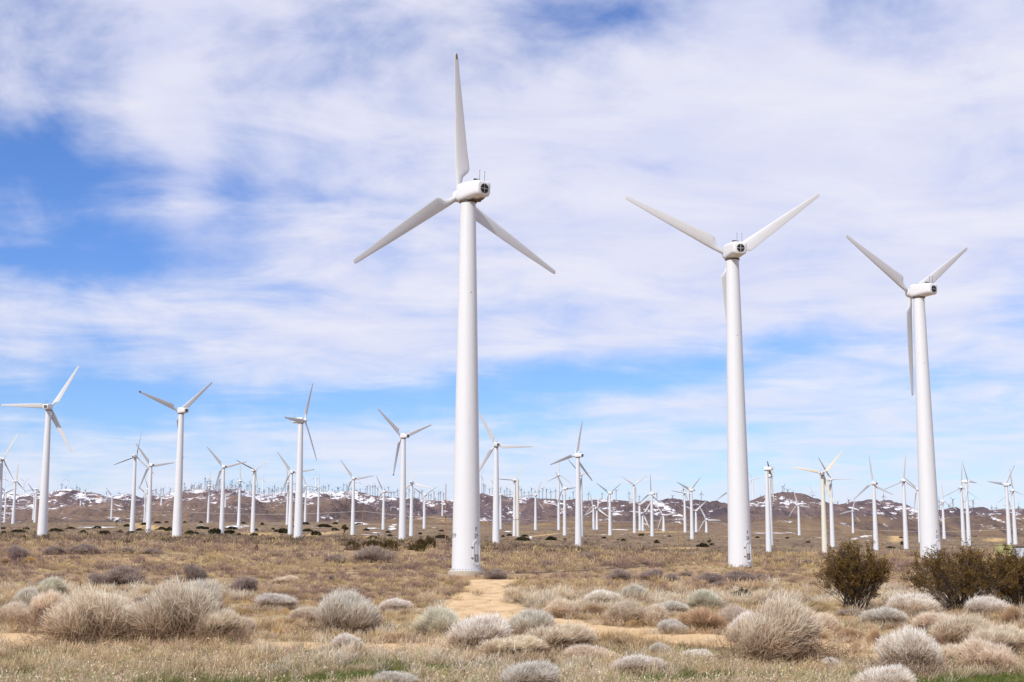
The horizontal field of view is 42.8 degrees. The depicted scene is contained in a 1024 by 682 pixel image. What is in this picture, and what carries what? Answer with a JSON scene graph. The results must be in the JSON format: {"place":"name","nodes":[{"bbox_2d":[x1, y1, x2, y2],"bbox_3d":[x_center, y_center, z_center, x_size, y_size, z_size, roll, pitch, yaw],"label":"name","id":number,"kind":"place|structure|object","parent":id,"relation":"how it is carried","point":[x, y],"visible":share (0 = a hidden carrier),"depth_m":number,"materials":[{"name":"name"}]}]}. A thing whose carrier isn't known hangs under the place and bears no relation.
{"place":"outdoors","nodes":[
{"label":"outdoors","id":0,"kind":"place"},
{"bbox_2d":[0,579,878,656],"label":"dirt road","id":1,"kind":"structure","parent":0,"point":[468,603],"depth_m":50.37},
{"bbox_2d":[0,522,1023,681],"bbox_3d":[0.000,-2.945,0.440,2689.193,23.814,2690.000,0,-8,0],"label":"ground","id":2,"kind":"structure","parent":0,"point":[485,530],"depth_m":549.89,"materials":[{"name":"soil"}]},
{"bbox_2d":[0,434,17,531],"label":"wind turbine","id":3,"kind":"object","parent":2,"relation":"on","point":[2,459],"visible":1,"depth_m":596.38,"materials":[{"name":"paint"}]},
{"bbox_2d":[0,597,31,624],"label":"rabbitbrush","id":4,"kind":"object","parent":2,"relation":"on","point":[15,609],"visible":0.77,"depth_m":43.32,"materials":[{"name":"beige plant"}]},
{"bbox_2d":[2,545,35,560],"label":"twiggy bush","id":5,"kind":"object","parent":2,"relation":"on","point":[16,552],"visible":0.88,"depth_m":159.23,"materials":[{"name":"brown plant"}]},
{"bbox_2d":[10,585,39,608],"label":"rabbitbrush","id":6,"kind":"object","parent":2,"relation":"on","point":[29,592],"visible":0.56,"depth_m":55.32,"materials":[{"name":"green plant"}]},
{"bbox_2d":[5,588,65,633],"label":"rabbitbrush","id":7,"kind":"object","parent":2,"relation":"on","point":[41,603],"visible":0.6,"depth_m":41.45,"materials":[{"name":"beige plant"}]},
{"bbox_2d":[1,366,78,535],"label":"wind turbine","id":8,"kind":"object","parent":2,"relation":"on","point":[43,510],"visible":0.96,"depth_m":363.16,"materials":[{"name":"paint"}]},
{"bbox_2d":[36,576,72,595],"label":"rabbitbrush","id":9,"kind":"object","parent":2,"relation":"on","point":[54,583],"visible":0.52,"depth_m":63.95,"materials":[{"name":"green plant"}]},
{"bbox_2d":[12,580,160,647],"bbox_3d":[-11.699,7.821,36.531,4.144,2.383,4.335,5,-10,-32],"label":"rabbitbrush","id":10,"kind":"object","parent":2,"relation":"on","point":[85,615],"visible":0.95,"depth_m":36.05,"materials":[{"name":"beige plant"}]},
{"bbox_2d":[64,542,114,554],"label":"twiggy bush","id":11,"kind":"object","parent":2,"relation":"on","point":[84,548],"visible":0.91,"depth_m":175.69,"materials":[{"name":"brown plant"}]},
{"bbox_2d":[85,563,157,586],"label":"twiggy bush","id":12,"kind":"object","parent":2,"relation":"on","point":[120,575],"visible":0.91,"depth_m":88.54,"materials":[{"name":"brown plant"}]},
{"bbox_2d":[114,432,153,531],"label":"wind turbine","id":13,"kind":"object","parent":2,"relation":"on","point":[132,513],"visible":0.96,"depth_m":686.37,"materials":[{"name":"paint"}]},
{"bbox_2d":[136,444,173,531],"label":"wind turbine","id":14,"kind":"object","parent":2,"relation":"on","point":[149,507],"visible":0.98,"depth_m":683.54,"materials":[{"name":"paint"}]},
{"bbox_2d":[139,382,211,536],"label":"wind turbine","id":15,"kind":"object","parent":2,"relation":"on","point":[177,507],"visible":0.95,"depth_m":370.12,"materials":[{"name":"paint"}]},
{"bbox_2d":[107,570,255,650],"bbox_3d":[-9.400,7.850,37.174,4.542,2.628,4.750,4,-9,-24],"label":"rabbitbrush","id":16,"kind":"object","parent":2,"relation":"on","point":[168,611],"visible":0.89,"depth_m":36.61,"materials":[{"name":"beige plant"}]},
{"bbox_2d":[169,562,212,580],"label":"twiggy bush","id":17,"kind":"object","parent":2,"relation":"on","point":[192,572],"visible":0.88,"depth_m":103.51,"materials":[{"name":"brown plant"}]},
{"bbox_2d":[181,575,246,612],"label":"rabbitbrush","id":18,"kind":"object","parent":2,"relation":"on","point":[212,587],"visible":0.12,"depth_m":48.38,"materials":[{"name":"beige plant"}]},
{"bbox_2d":[175,603,272,646],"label":"rabbitbrush","id":19,"kind":"object","parent":2,"relation":"on","point":[220,621],"visible":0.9,"depth_m":36.44,"materials":[{"name":"beige plant"}]},
{"bbox_2d":[207,447,245,532],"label":"wind turbine","id":20,"kind":"object","parent":2,"relation":"on","point":[222,507],"visible":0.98,"depth_m":686.49,"materials":[{"name":"paint"}]},
{"bbox_2d":[224,575,273,593],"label":"twiggy bush","id":21,"kind":"object","parent":2,"relation":"on","point":[247,582],"visible":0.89,"depth_m":71.88,"materials":[{"name":"brown plant"}]},
{"bbox_2d":[236,615,264,636],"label":"rabbitbrush","id":22,"kind":"object","parent":2,"relation":"on","point":[248,623],"visible":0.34,"depth_m":38.89,"materials":[{"name":"beige plant"}]},
{"bbox_2d":[236,456,271,532],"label":"wind turbine","id":23,"kind":"object","parent":2,"relation":"on","point":[252,528],"visible":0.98,"depth_m":766.88,"materials":[{"name":"paint"}]},
{"bbox_2d":[228,591,314,610],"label":"rabbitbrush","id":24,"kind":"object","parent":2,"relation":"on","point":[284,600],"visible":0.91,"depth_m":54.08,"materials":[{"name":"beige plant"}]},
{"bbox_2d":[277,452,313,534],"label":"wind turbine","id":25,"kind":"object","parent":2,"relation":"on","point":[290,521],"visible":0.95,"depth_m":716.26,"materials":[{"name":"paint"}]},
{"bbox_2d":[277,605,320,622],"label":"rabbitbrush","id":26,"kind":"object","parent":2,"relation":"on","point":[303,611],"visible":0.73,"depth_m":46.36,"materials":[{"name":"beige plant"}]},
{"bbox_2d":[284,384,316,537],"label":"wind turbine","id":27,"kind":"object","parent":2,"relation":"on","point":[298,514],"visible":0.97,"depth_m":398.09,"materials":[{"name":"paint"}]},
{"bbox_2d":[283,583,402,637],"bbox_3d":[-4.955,8.413,40.009,4.119,2.035,3.982,0,-8,0],"label":"rabbitbrush","id":28,"kind":"object","parent":2,"relation":"on","point":[344,609],"visible":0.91,"depth_m":39.24,"materials":[{"name":"beige plant"}]},
{"bbox_2d":[318,633,374,650],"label":"rabbitbrush","id":29,"kind":"object","parent":2,"relation":"on","point":[348,638],"visible":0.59,"depth_m":34.04,"materials":[{"name":"beige plant"}]},
{"bbox_2d":[341,461,371,534],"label":"wind turbine","id":30,"kind":"object","parent":2,"relation":"on","point":[352,532],"visible":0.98,"depth_m":794.47,"materials":[{"name":"paint"}]},
{"bbox_2d":[349,544,404,563],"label":"twiggy bush","id":31,"kind":"object","parent":2,"relation":"on","point":[368,553],"visible":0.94,"depth_m":163.42,"materials":[{"name":"brown plant"}]},
{"bbox_2d":[368,669,428,681],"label":"rabbitbrush","id":32,"kind":"object","parent":2,"relation":"on","point":[395,676],"visible":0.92,"depth_m":25.86,"materials":[{"name":"beige plant"}]},
{"bbox_2d":[378,597,421,613],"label":"rabbitbrush","id":33,"kind":"object","parent":2,"relation":"on","point":[396,603],"visible":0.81,"depth_m":51.68,"materials":[{"name":"beige plant"}]},
{"bbox_2d":[370,630,430,645],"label":"desert bush","id":34,"kind":"object","parent":2,"relation":"on","point":[391,635],"visible":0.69,"depth_m":36.91,"materials":[{"name":"beige plant"}]},
{"bbox_2d":[378,409,430,540],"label":"wind turbine","id":35,"kind":"object","parent":2,"relation":"on","point":[402,506],"visible":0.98,"depth_m":453.07,"materials":[{"name":"paint"}]},
{"bbox_2d":[397,460,432,535],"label":"wind turbine","id":36,"kind":"object","parent":2,"relation":"on","point":[411,511],"visible":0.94,"depth_m":797.80,"materials":[{"name":"paint"}]},
{"bbox_2d":[390,603,460,638],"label":"rabbitbrush","id":37,"kind":"object","parent":2,"relation":"on","point":[438,619],"visible":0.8,"depth_m":38.69,"materials":[{"name":"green plant"}]},
{"bbox_2d":[353,54,555,574],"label":"wind turbine","id":38,"kind":"object","parent":2,"relation":"on","point":[466,555],"visible":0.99,"depth_m":122.48,"materials":[{"name":"paint"}]},
{"bbox_2d":[422,610,520,652],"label":"rabbitbrush","id":39,"kind":"object","parent":2,"relation":"on","point":[477,629],"visible":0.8,"depth_m":33.88,"materials":[{"name":"beige plant"}]},
{"bbox_2d":[479,567,516,579],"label":"twiggy bush","id":40,"kind":"object","parent":2,"relation":"on","point":[497,572],"visible":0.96,"depth_m":105.60,"materials":[{"name":"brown plant"}]},
{"bbox_2d":[479,412,532,543],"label":"wind turbine","id":41,"kind":"object","parent":2,"relation":"on","point":[496,529],"visible":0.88,"depth_m":462.63,"materials":[{"name":"paint"}]},
{"bbox_2d":[450,630,570,662],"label":"rabbitbrush","id":42,"kind":"object","parent":2,"relation":"on","point":[533,643],"visible":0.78,"depth_m":31.71,"materials":[{"name":"beige plant"}]},
{"bbox_2d":[0,522,1023,681],"bbox_3d":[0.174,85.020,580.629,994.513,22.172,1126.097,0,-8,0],"label":"scrub","id":43,"kind":"object","parent":2,"relation":"on","point":[810,593],"visible":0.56,"depth_m":76.27,"materials":[{"name":"beige plant"}]},
{"bbox_2d":[0,602,1023,681],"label":"grass","id":44,"kind":"structure","parent":2,"relation":"on","point":[796,675],"depth_m":28.27,"materials":[{"name":"beige plant"}]},
{"bbox_2d":[501,464,524,535],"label":"wind turbine","id":45,"kind":"object","parent":2,"relation":"on","point":[514,505],"visible":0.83,"depth_m":868.48,"materials":[{"name":"paint"}]},
{"bbox_2d":[515,479,519,536],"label":"wind turbine","id":46,"kind":"object","parent":2,"relation":"on","point":[517,533],"visible":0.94,"depth_m":784.20,"materials":[{"name":"beige paint"}]},
{"bbox_2d":[505,604,557,636],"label":"rabbitbrush","id":47,"kind":"object","parent":2,"relation":"on","point":[525,619],"visible":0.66,"depth_m":38.26,"materials":[{"name":"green plant"}]},
{"bbox_2d":[490,656,602,681],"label":"rabbitbrush","id":48,"kind":"object","parent":2,"relation":"on","point":[534,671],"visible":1,"depth_m":25.20,"materials":[{"name":"beige plant"}]},
{"bbox_2d":[547,459,571,529],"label":"wind turbine","id":49,"kind":"object","parent":2,"relation":"on","point":[558,511],"visible":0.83,"depth_m":1125.02,"materials":[{"name":"paint"}]},
{"bbox_2d":[542,597,588,618],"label":"rabbitbrush","id":50,"kind":"object","parent":2,"relation":"on","point":[560,607],"visible":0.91,"depth_m":48.22,"materials":[{"name":"beige plant"}]},
{"bbox_2d":[556,473,575,535],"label":"wind turbine","id":51,"kind":"object","parent":2,"relation":"on","point":[564,489],"visible":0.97,"depth_m":914.74,"materials":[{"name":"paint"}]},
{"bbox_2d":[550,421,592,545],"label":"wind turbine","id":52,"kind":"object","parent":2,"relation":"on","point":[578,532],"visible":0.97,"depth_m":506.61,"materials":[{"name":"paint"}]},
{"bbox_2d":[511,620,647,659],"bbox_3d":[1.530,7.628,32.975,4.098,1.233,3.850,0,-8,0],"label":"rabbitbrush","id":53,"kind":"object","parent":2,"relation":"on","point":[569,635],"visible":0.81,"depth_m":32.90,"materials":[{"name":"beige plant"}]},
{"bbox_2d":[546,643,621,665],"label":"rabbitbrush","id":54,"kind":"object","parent":2,"relation":"on","point":[578,650],"visible":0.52,"depth_m":31.23,"materials":[{"name":"beige plant"}]},
{"bbox_2d":[576,603,606,616],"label":"desert bush","id":55,"kind":"object","parent":2,"relation":"on","point":[593,607],"visible":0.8,"depth_m":48.35,"materials":[{"name":"beige plant"}]},
{"bbox_2d":[575,588,623,604],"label":"rabbitbrush","id":56,"kind":"object","parent":2,"relation":"on","point":[605,594],"visible":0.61,"depth_m":56.18,"materials":[{"name":"beige plant"}]},
{"bbox_2d":[597,483,619,534],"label":"wind turbine","id":57,"kind":"object","parent":2,"relation":"on","point":[610,519],"visible":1,"depth_m":947.62,"materials":[{"name":"paint"}]},
{"bbox_2d":[600,567,641,581],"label":"twiggy bush","id":58,"kind":"object","parent":2,"relation":"on","point":[617,573],"visible":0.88,"depth_m":102.31,"materials":[{"name":"brown plant"}]},
{"bbox_2d":[595,598,656,626],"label":"rabbitbrush","id":59,"kind":"object","parent":2,"relation":"on","point":[628,610],"visible":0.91,"depth_m":44.55,"materials":[{"name":"beige plant"}]},
{"bbox_2d":[619,582,651,601],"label":"rabbitbrush","id":60,"kind":"object","parent":2,"relation":"on","point":[633,587],"visible":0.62,"depth_m":59.73,"materials":[{"name":"beige plant"}]},
{"bbox_2d":[601,652,691,677],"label":"rabbitbrush","id":61,"kind":"object","parent":2,"relation":"on","point":[632,662],"visible":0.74,"depth_m":28.61,"materials":[{"name":"beige plant"}]},
{"bbox_2d":[638,474,661,535],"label":"wind turbine","id":62,"kind":"object","parent":2,"relation":"on","point":[651,521],"visible":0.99,"depth_m":931.10,"materials":[{"name":"paint"}]},
{"bbox_2d":[638,568,663,579],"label":"twiggy bush","id":63,"kind":"object","parent":2,"relation":"on","point":[652,573],"visible":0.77,"depth_m":104.69,"materials":[{"name":"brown plant"}]},
{"bbox_2d":[636,603,673,625],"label":"rabbitbrush","id":64,"kind":"object","parent":2,"relation":"on","point":[657,610],"visible":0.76,"depth_m":44.55,"materials":[{"name":"beige plant"}]},
{"bbox_2d":[653,600,691,616],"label":"rabbitbrush","id":65,"kind":"object","parent":2,"relation":"on","point":[676,605],"visible":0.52,"depth_m":49.48,"materials":[{"name":"beige plant"}]},
{"bbox_2d":[649,617,696,634],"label":"rabbitbrush","id":66,"kind":"object","parent":2,"relation":"on","point":[668,625],"visible":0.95,"depth_m":40.20,"materials":[{"name":"beige plant"}]},
{"bbox_2d":[677,478,699,538],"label":"wind turbine","id":67,"kind":"object","parent":2,"relation":"on","point":[691,489],"visible":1,"depth_m":867.54,"materials":[{"name":"paint"}]},
{"bbox_2d":[654,605,732,633],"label":"desert bush","id":68,"kind":"object","parent":2,"relation":"on","point":[703,617],"visible":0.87,"depth_m":40.75,"materials":[{"name":"brown plant"}]},
{"bbox_2d":[682,647,712,661],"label":"rabbitbrush","id":69,"kind":"object","parent":2,"relation":"on","point":[698,652],"visible":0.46,"depth_m":31.19,"materials":[{"name":"beige plant"}]},
{"bbox_2d":[683,572,722,582],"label":"twiggy bush","id":70,"kind":"object","parent":2,"relation":"on","point":[713,577],"visible":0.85,"depth_m":97.67,"materials":[{"name":"brown plant"}]},
{"bbox_2d":[685,586,743,610],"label":"rabbitbrush","id":71,"kind":"object","parent":2,"relation":"on","point":[703,597],"visible":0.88,"depth_m":52.22,"materials":[{"name":"beige plant"}]},
{"bbox_2d":[625,194,819,566],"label":"wind turbine","id":72,"kind":"object","parent":2,"relation":"on","point":[739,524],"visible":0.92,"depth_m":148.57,"materials":[{"name":"paint"}]},
{"bbox_2d":[718,603,758,623],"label":"rabbitbrush","id":73,"kind":"object","parent":2,"relation":"on","point":[729,613],"visible":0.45,"depth_m":42.20,"materials":[{"name":"beige plant"}]},
{"bbox_2d":[722,569,763,582],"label":"twiggy bush","id":74,"kind":"object","parent":2,"relation":"on","point":[736,576],"visible":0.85,"depth_m":97.62,"materials":[{"name":"brown plant"}]},
{"bbox_2d":[764,467,772,551],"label":"wind turbine","id":75,"kind":"object","parent":2,"relation":"on","point":[768,523],"visible":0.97,"depth_m":581.75,"materials":[{"name":"paint"}]},
{"bbox_2d":[691,562,876,668],"bbox_3d":[6.679,6.593,30.876,4.831,3.056,4.482,0,-8,0],"label":"rabbitbrush","id":76,"kind":"object","parent":2,"relation":"on","point":[783,626],"visible":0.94,"depth_m":30.37,"materials":[{"name":"beige plant"}]},
{"bbox_2d":[794,450,842,552],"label":"wind turbine","id":77,"kind":"object","parent":2,"relation":"on","point":[823,518],"visible":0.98,"depth_m":586.43,"materials":[{"name":"paint"}]},
{"bbox_2d":[818,457,845,546],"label":"wind turbine","id":78,"kind":"object","parent":2,"relation":"on","point":[832,534],"visible":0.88,"depth_m":711.09,"materials":[{"name":"paint"}]},
{"bbox_2d":[813,612,854,633],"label":"rabbitbrush","id":79,"kind":"object","parent":2,"relation":"on","point":[831,621],"visible":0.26,"depth_m":40.20,"materials":[{"name":"beige plant"}]},
{"bbox_2d":[821,626,864,642],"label":"desert bush","id":80,"kind":"object","parent":2,"relation":"on","point":[846,631],"visible":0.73,"depth_m":37.35,"materials":[{"name":"brown plant"}]},
{"bbox_2d":[812,536,905,610],"bbox_3d":[14.399,9.604,54.101,3.886,3.052,3.144,3,-9,-20],"label":"creosote bush","id":81,"kind":"object","parent":2,"relation":"on","point":[851,573],"visible":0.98,"depth_m":53.57,"materials":[{"name":"green plant"}]},
{"bbox_2d":[853,456,892,549],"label":"wind turbine","id":82,"kind":"object","parent":2,"relation":"on","point":[874,484],"visible":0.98,"depth_m":655.56,"materials":[{"name":"paint"}]},
{"bbox_2d":[849,604,915,628],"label":"rabbitbrush","id":83,"kind":"object","parent":2,"relation":"on","point":[885,614],"visible":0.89,"depth_m":43.03,"materials":[{"name":"beige plant"}]},
{"bbox_2d":[850,661,930,681],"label":"rabbitbrush","id":84,"kind":"object","parent":2,"relation":"on","point":[892,673],"visible":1,"depth_m":24.41,"materials":[{"name":"beige plant"}]},
{"bbox_2d":[884,456,914,548],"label":"wind turbine","id":85,"kind":"object","parent":2,"relation":"on","point":[905,534],"visible":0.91,"depth_m":688.32,"materials":[{"name":"paint"}]},
{"bbox_2d":[844,621,965,679],"bbox_3d":[8.757,6.858,28.443,2.720,1.650,2.486,2,-9,-16],"label":"rabbitbrush","id":86,"kind":"object","parent":2,"relation":"on","point":[911,647],"visible":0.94,"depth_m":28.15,"materials":[{"name":"beige plant"}]},
{"bbox_2d":[846,235,966,558],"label":"wind turbine","id":87,"kind":"object","parent":2,"relation":"on","point":[929,527],"visible":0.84,"depth_m":173.77,"materials":[{"name":"paint"}]},
{"bbox_2d":[862,590,958,615],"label":"rabbitbrush","id":88,"kind":"object","parent":2,"relation":"on","point":[899,602],"visible":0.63,"depth_m":48.45,"materials":[{"name":"beige plant"}]},
{"bbox_2d":[900,609,952,636],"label":"rabbitbrush","id":89,"kind":"object","parent":2,"relation":"on","point":[920,619],"visible":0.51,"depth_m":39.10,"materials":[{"name":"beige plant"}]},
{"bbox_2d":[938,642,964,668],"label":"rabbitbrush","id":90,"kind":"object","parent":2,"relation":"on","point":[952,649],"visible":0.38,"depth_m":29.57,"materials":[{"name":"beige plant"}]},
{"bbox_2d":[894,536,1021,610],"bbox_3d":[18.149,9.376,52.628,4.804,3.049,5.174,-5,-10,28],"label":"creosote bush","id":91,"kind":"object","parent":2,"relation":"on","point":[949,583],"visible":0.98,"depth_m":52.32,"materials":[{"name":"green plant"}]},
{"bbox_2d":[948,469,976,544],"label":"wind turbine","id":92,"kind":"object","parent":2,"relation":"on","point":[963,536],"visible":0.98,"depth_m":785.78,"materials":[{"name":"paint"}]},
{"bbox_2d":[961,462,975,545],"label":"wind turbine","id":93,"kind":"object","parent":2,"relation":"on","point":[968,531],"visible":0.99,"depth_m":775.69,"materials":[{"name":"paint"}]},
{"bbox_2d":[927,609,1023,646],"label":"rabbitbrush","id":94,"kind":"object","parent":2,"relation":"on","point":[957,629],"visible":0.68,"depth_m":34.81,"materials":[{"name":"beige plant"}]},
{"bbox_2d":[944,594,1013,616],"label":"rabbitbrush","id":95,"kind":"object","parent":2,"relation":"on","point":[983,604],"visible":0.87,"depth_m":48.35,"materials":[{"name":"beige plant"}]},
{"bbox_2d":[947,636,1021,673],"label":"rabbitbrush","id":96,"kind":"object","parent":2,"relation":"on","point":[973,649],"visible":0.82,"depth_m":29.09,"materials":[{"name":"beige plant"}]},
{"bbox_2d":[954,621,1023,657],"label":"rabbitbrush","id":97,"kind":"object","parent":2,"relation":"on","point":[1012,636],"visible":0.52,"depth_m":31.90,"materials":[{"name":"beige plant"}]},
{"bbox_2d":[976,543,1023,607],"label":"creosote bush","id":98,"kind":"object","parent":2,"relation":"on","point":[1015,593],"visible":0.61,"depth_m":52.88,"materials":[{"name":"green plant"}]},
{"bbox_2d":[987,467,1013,544],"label":"wind turbine","id":99,"kind":"object","parent":2,"relation":"on","point":[1006,484],"visible":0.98,"depth_m":741.93,"materials":[{"name":"paint"}]},
{"bbox_2d":[997,603,1021,626],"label":"desert bush","id":100,"kind":"object","parent":2,"relation":"on","point":[1010,613],"visible":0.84,"depth_m":43.38,"materials":[{"name":"brown plant"}]},
{"bbox_2d":[999,471,1019,543],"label":"wind turbine","id":101,"kind":"object","parent":2,"relation":"on","point":[1015,540],"visible":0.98,"depth_m":822.50,"materials":[{"name":"paint"}]},
{"bbox_2d":[0,0,1023,509],"label":"sky","id":102,"kind":"structure","parent":0,"point":[191,191],"materials":[{"name":"blue"}]},
{"bbox_2d":[1,489,1023,536],"bbox_3d":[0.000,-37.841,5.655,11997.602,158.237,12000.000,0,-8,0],"label":"hills","id":103,"kind":"structure","parent":0,"point":[987,521],"depth_m":1749.79,"materials":[{"name":"soil"}]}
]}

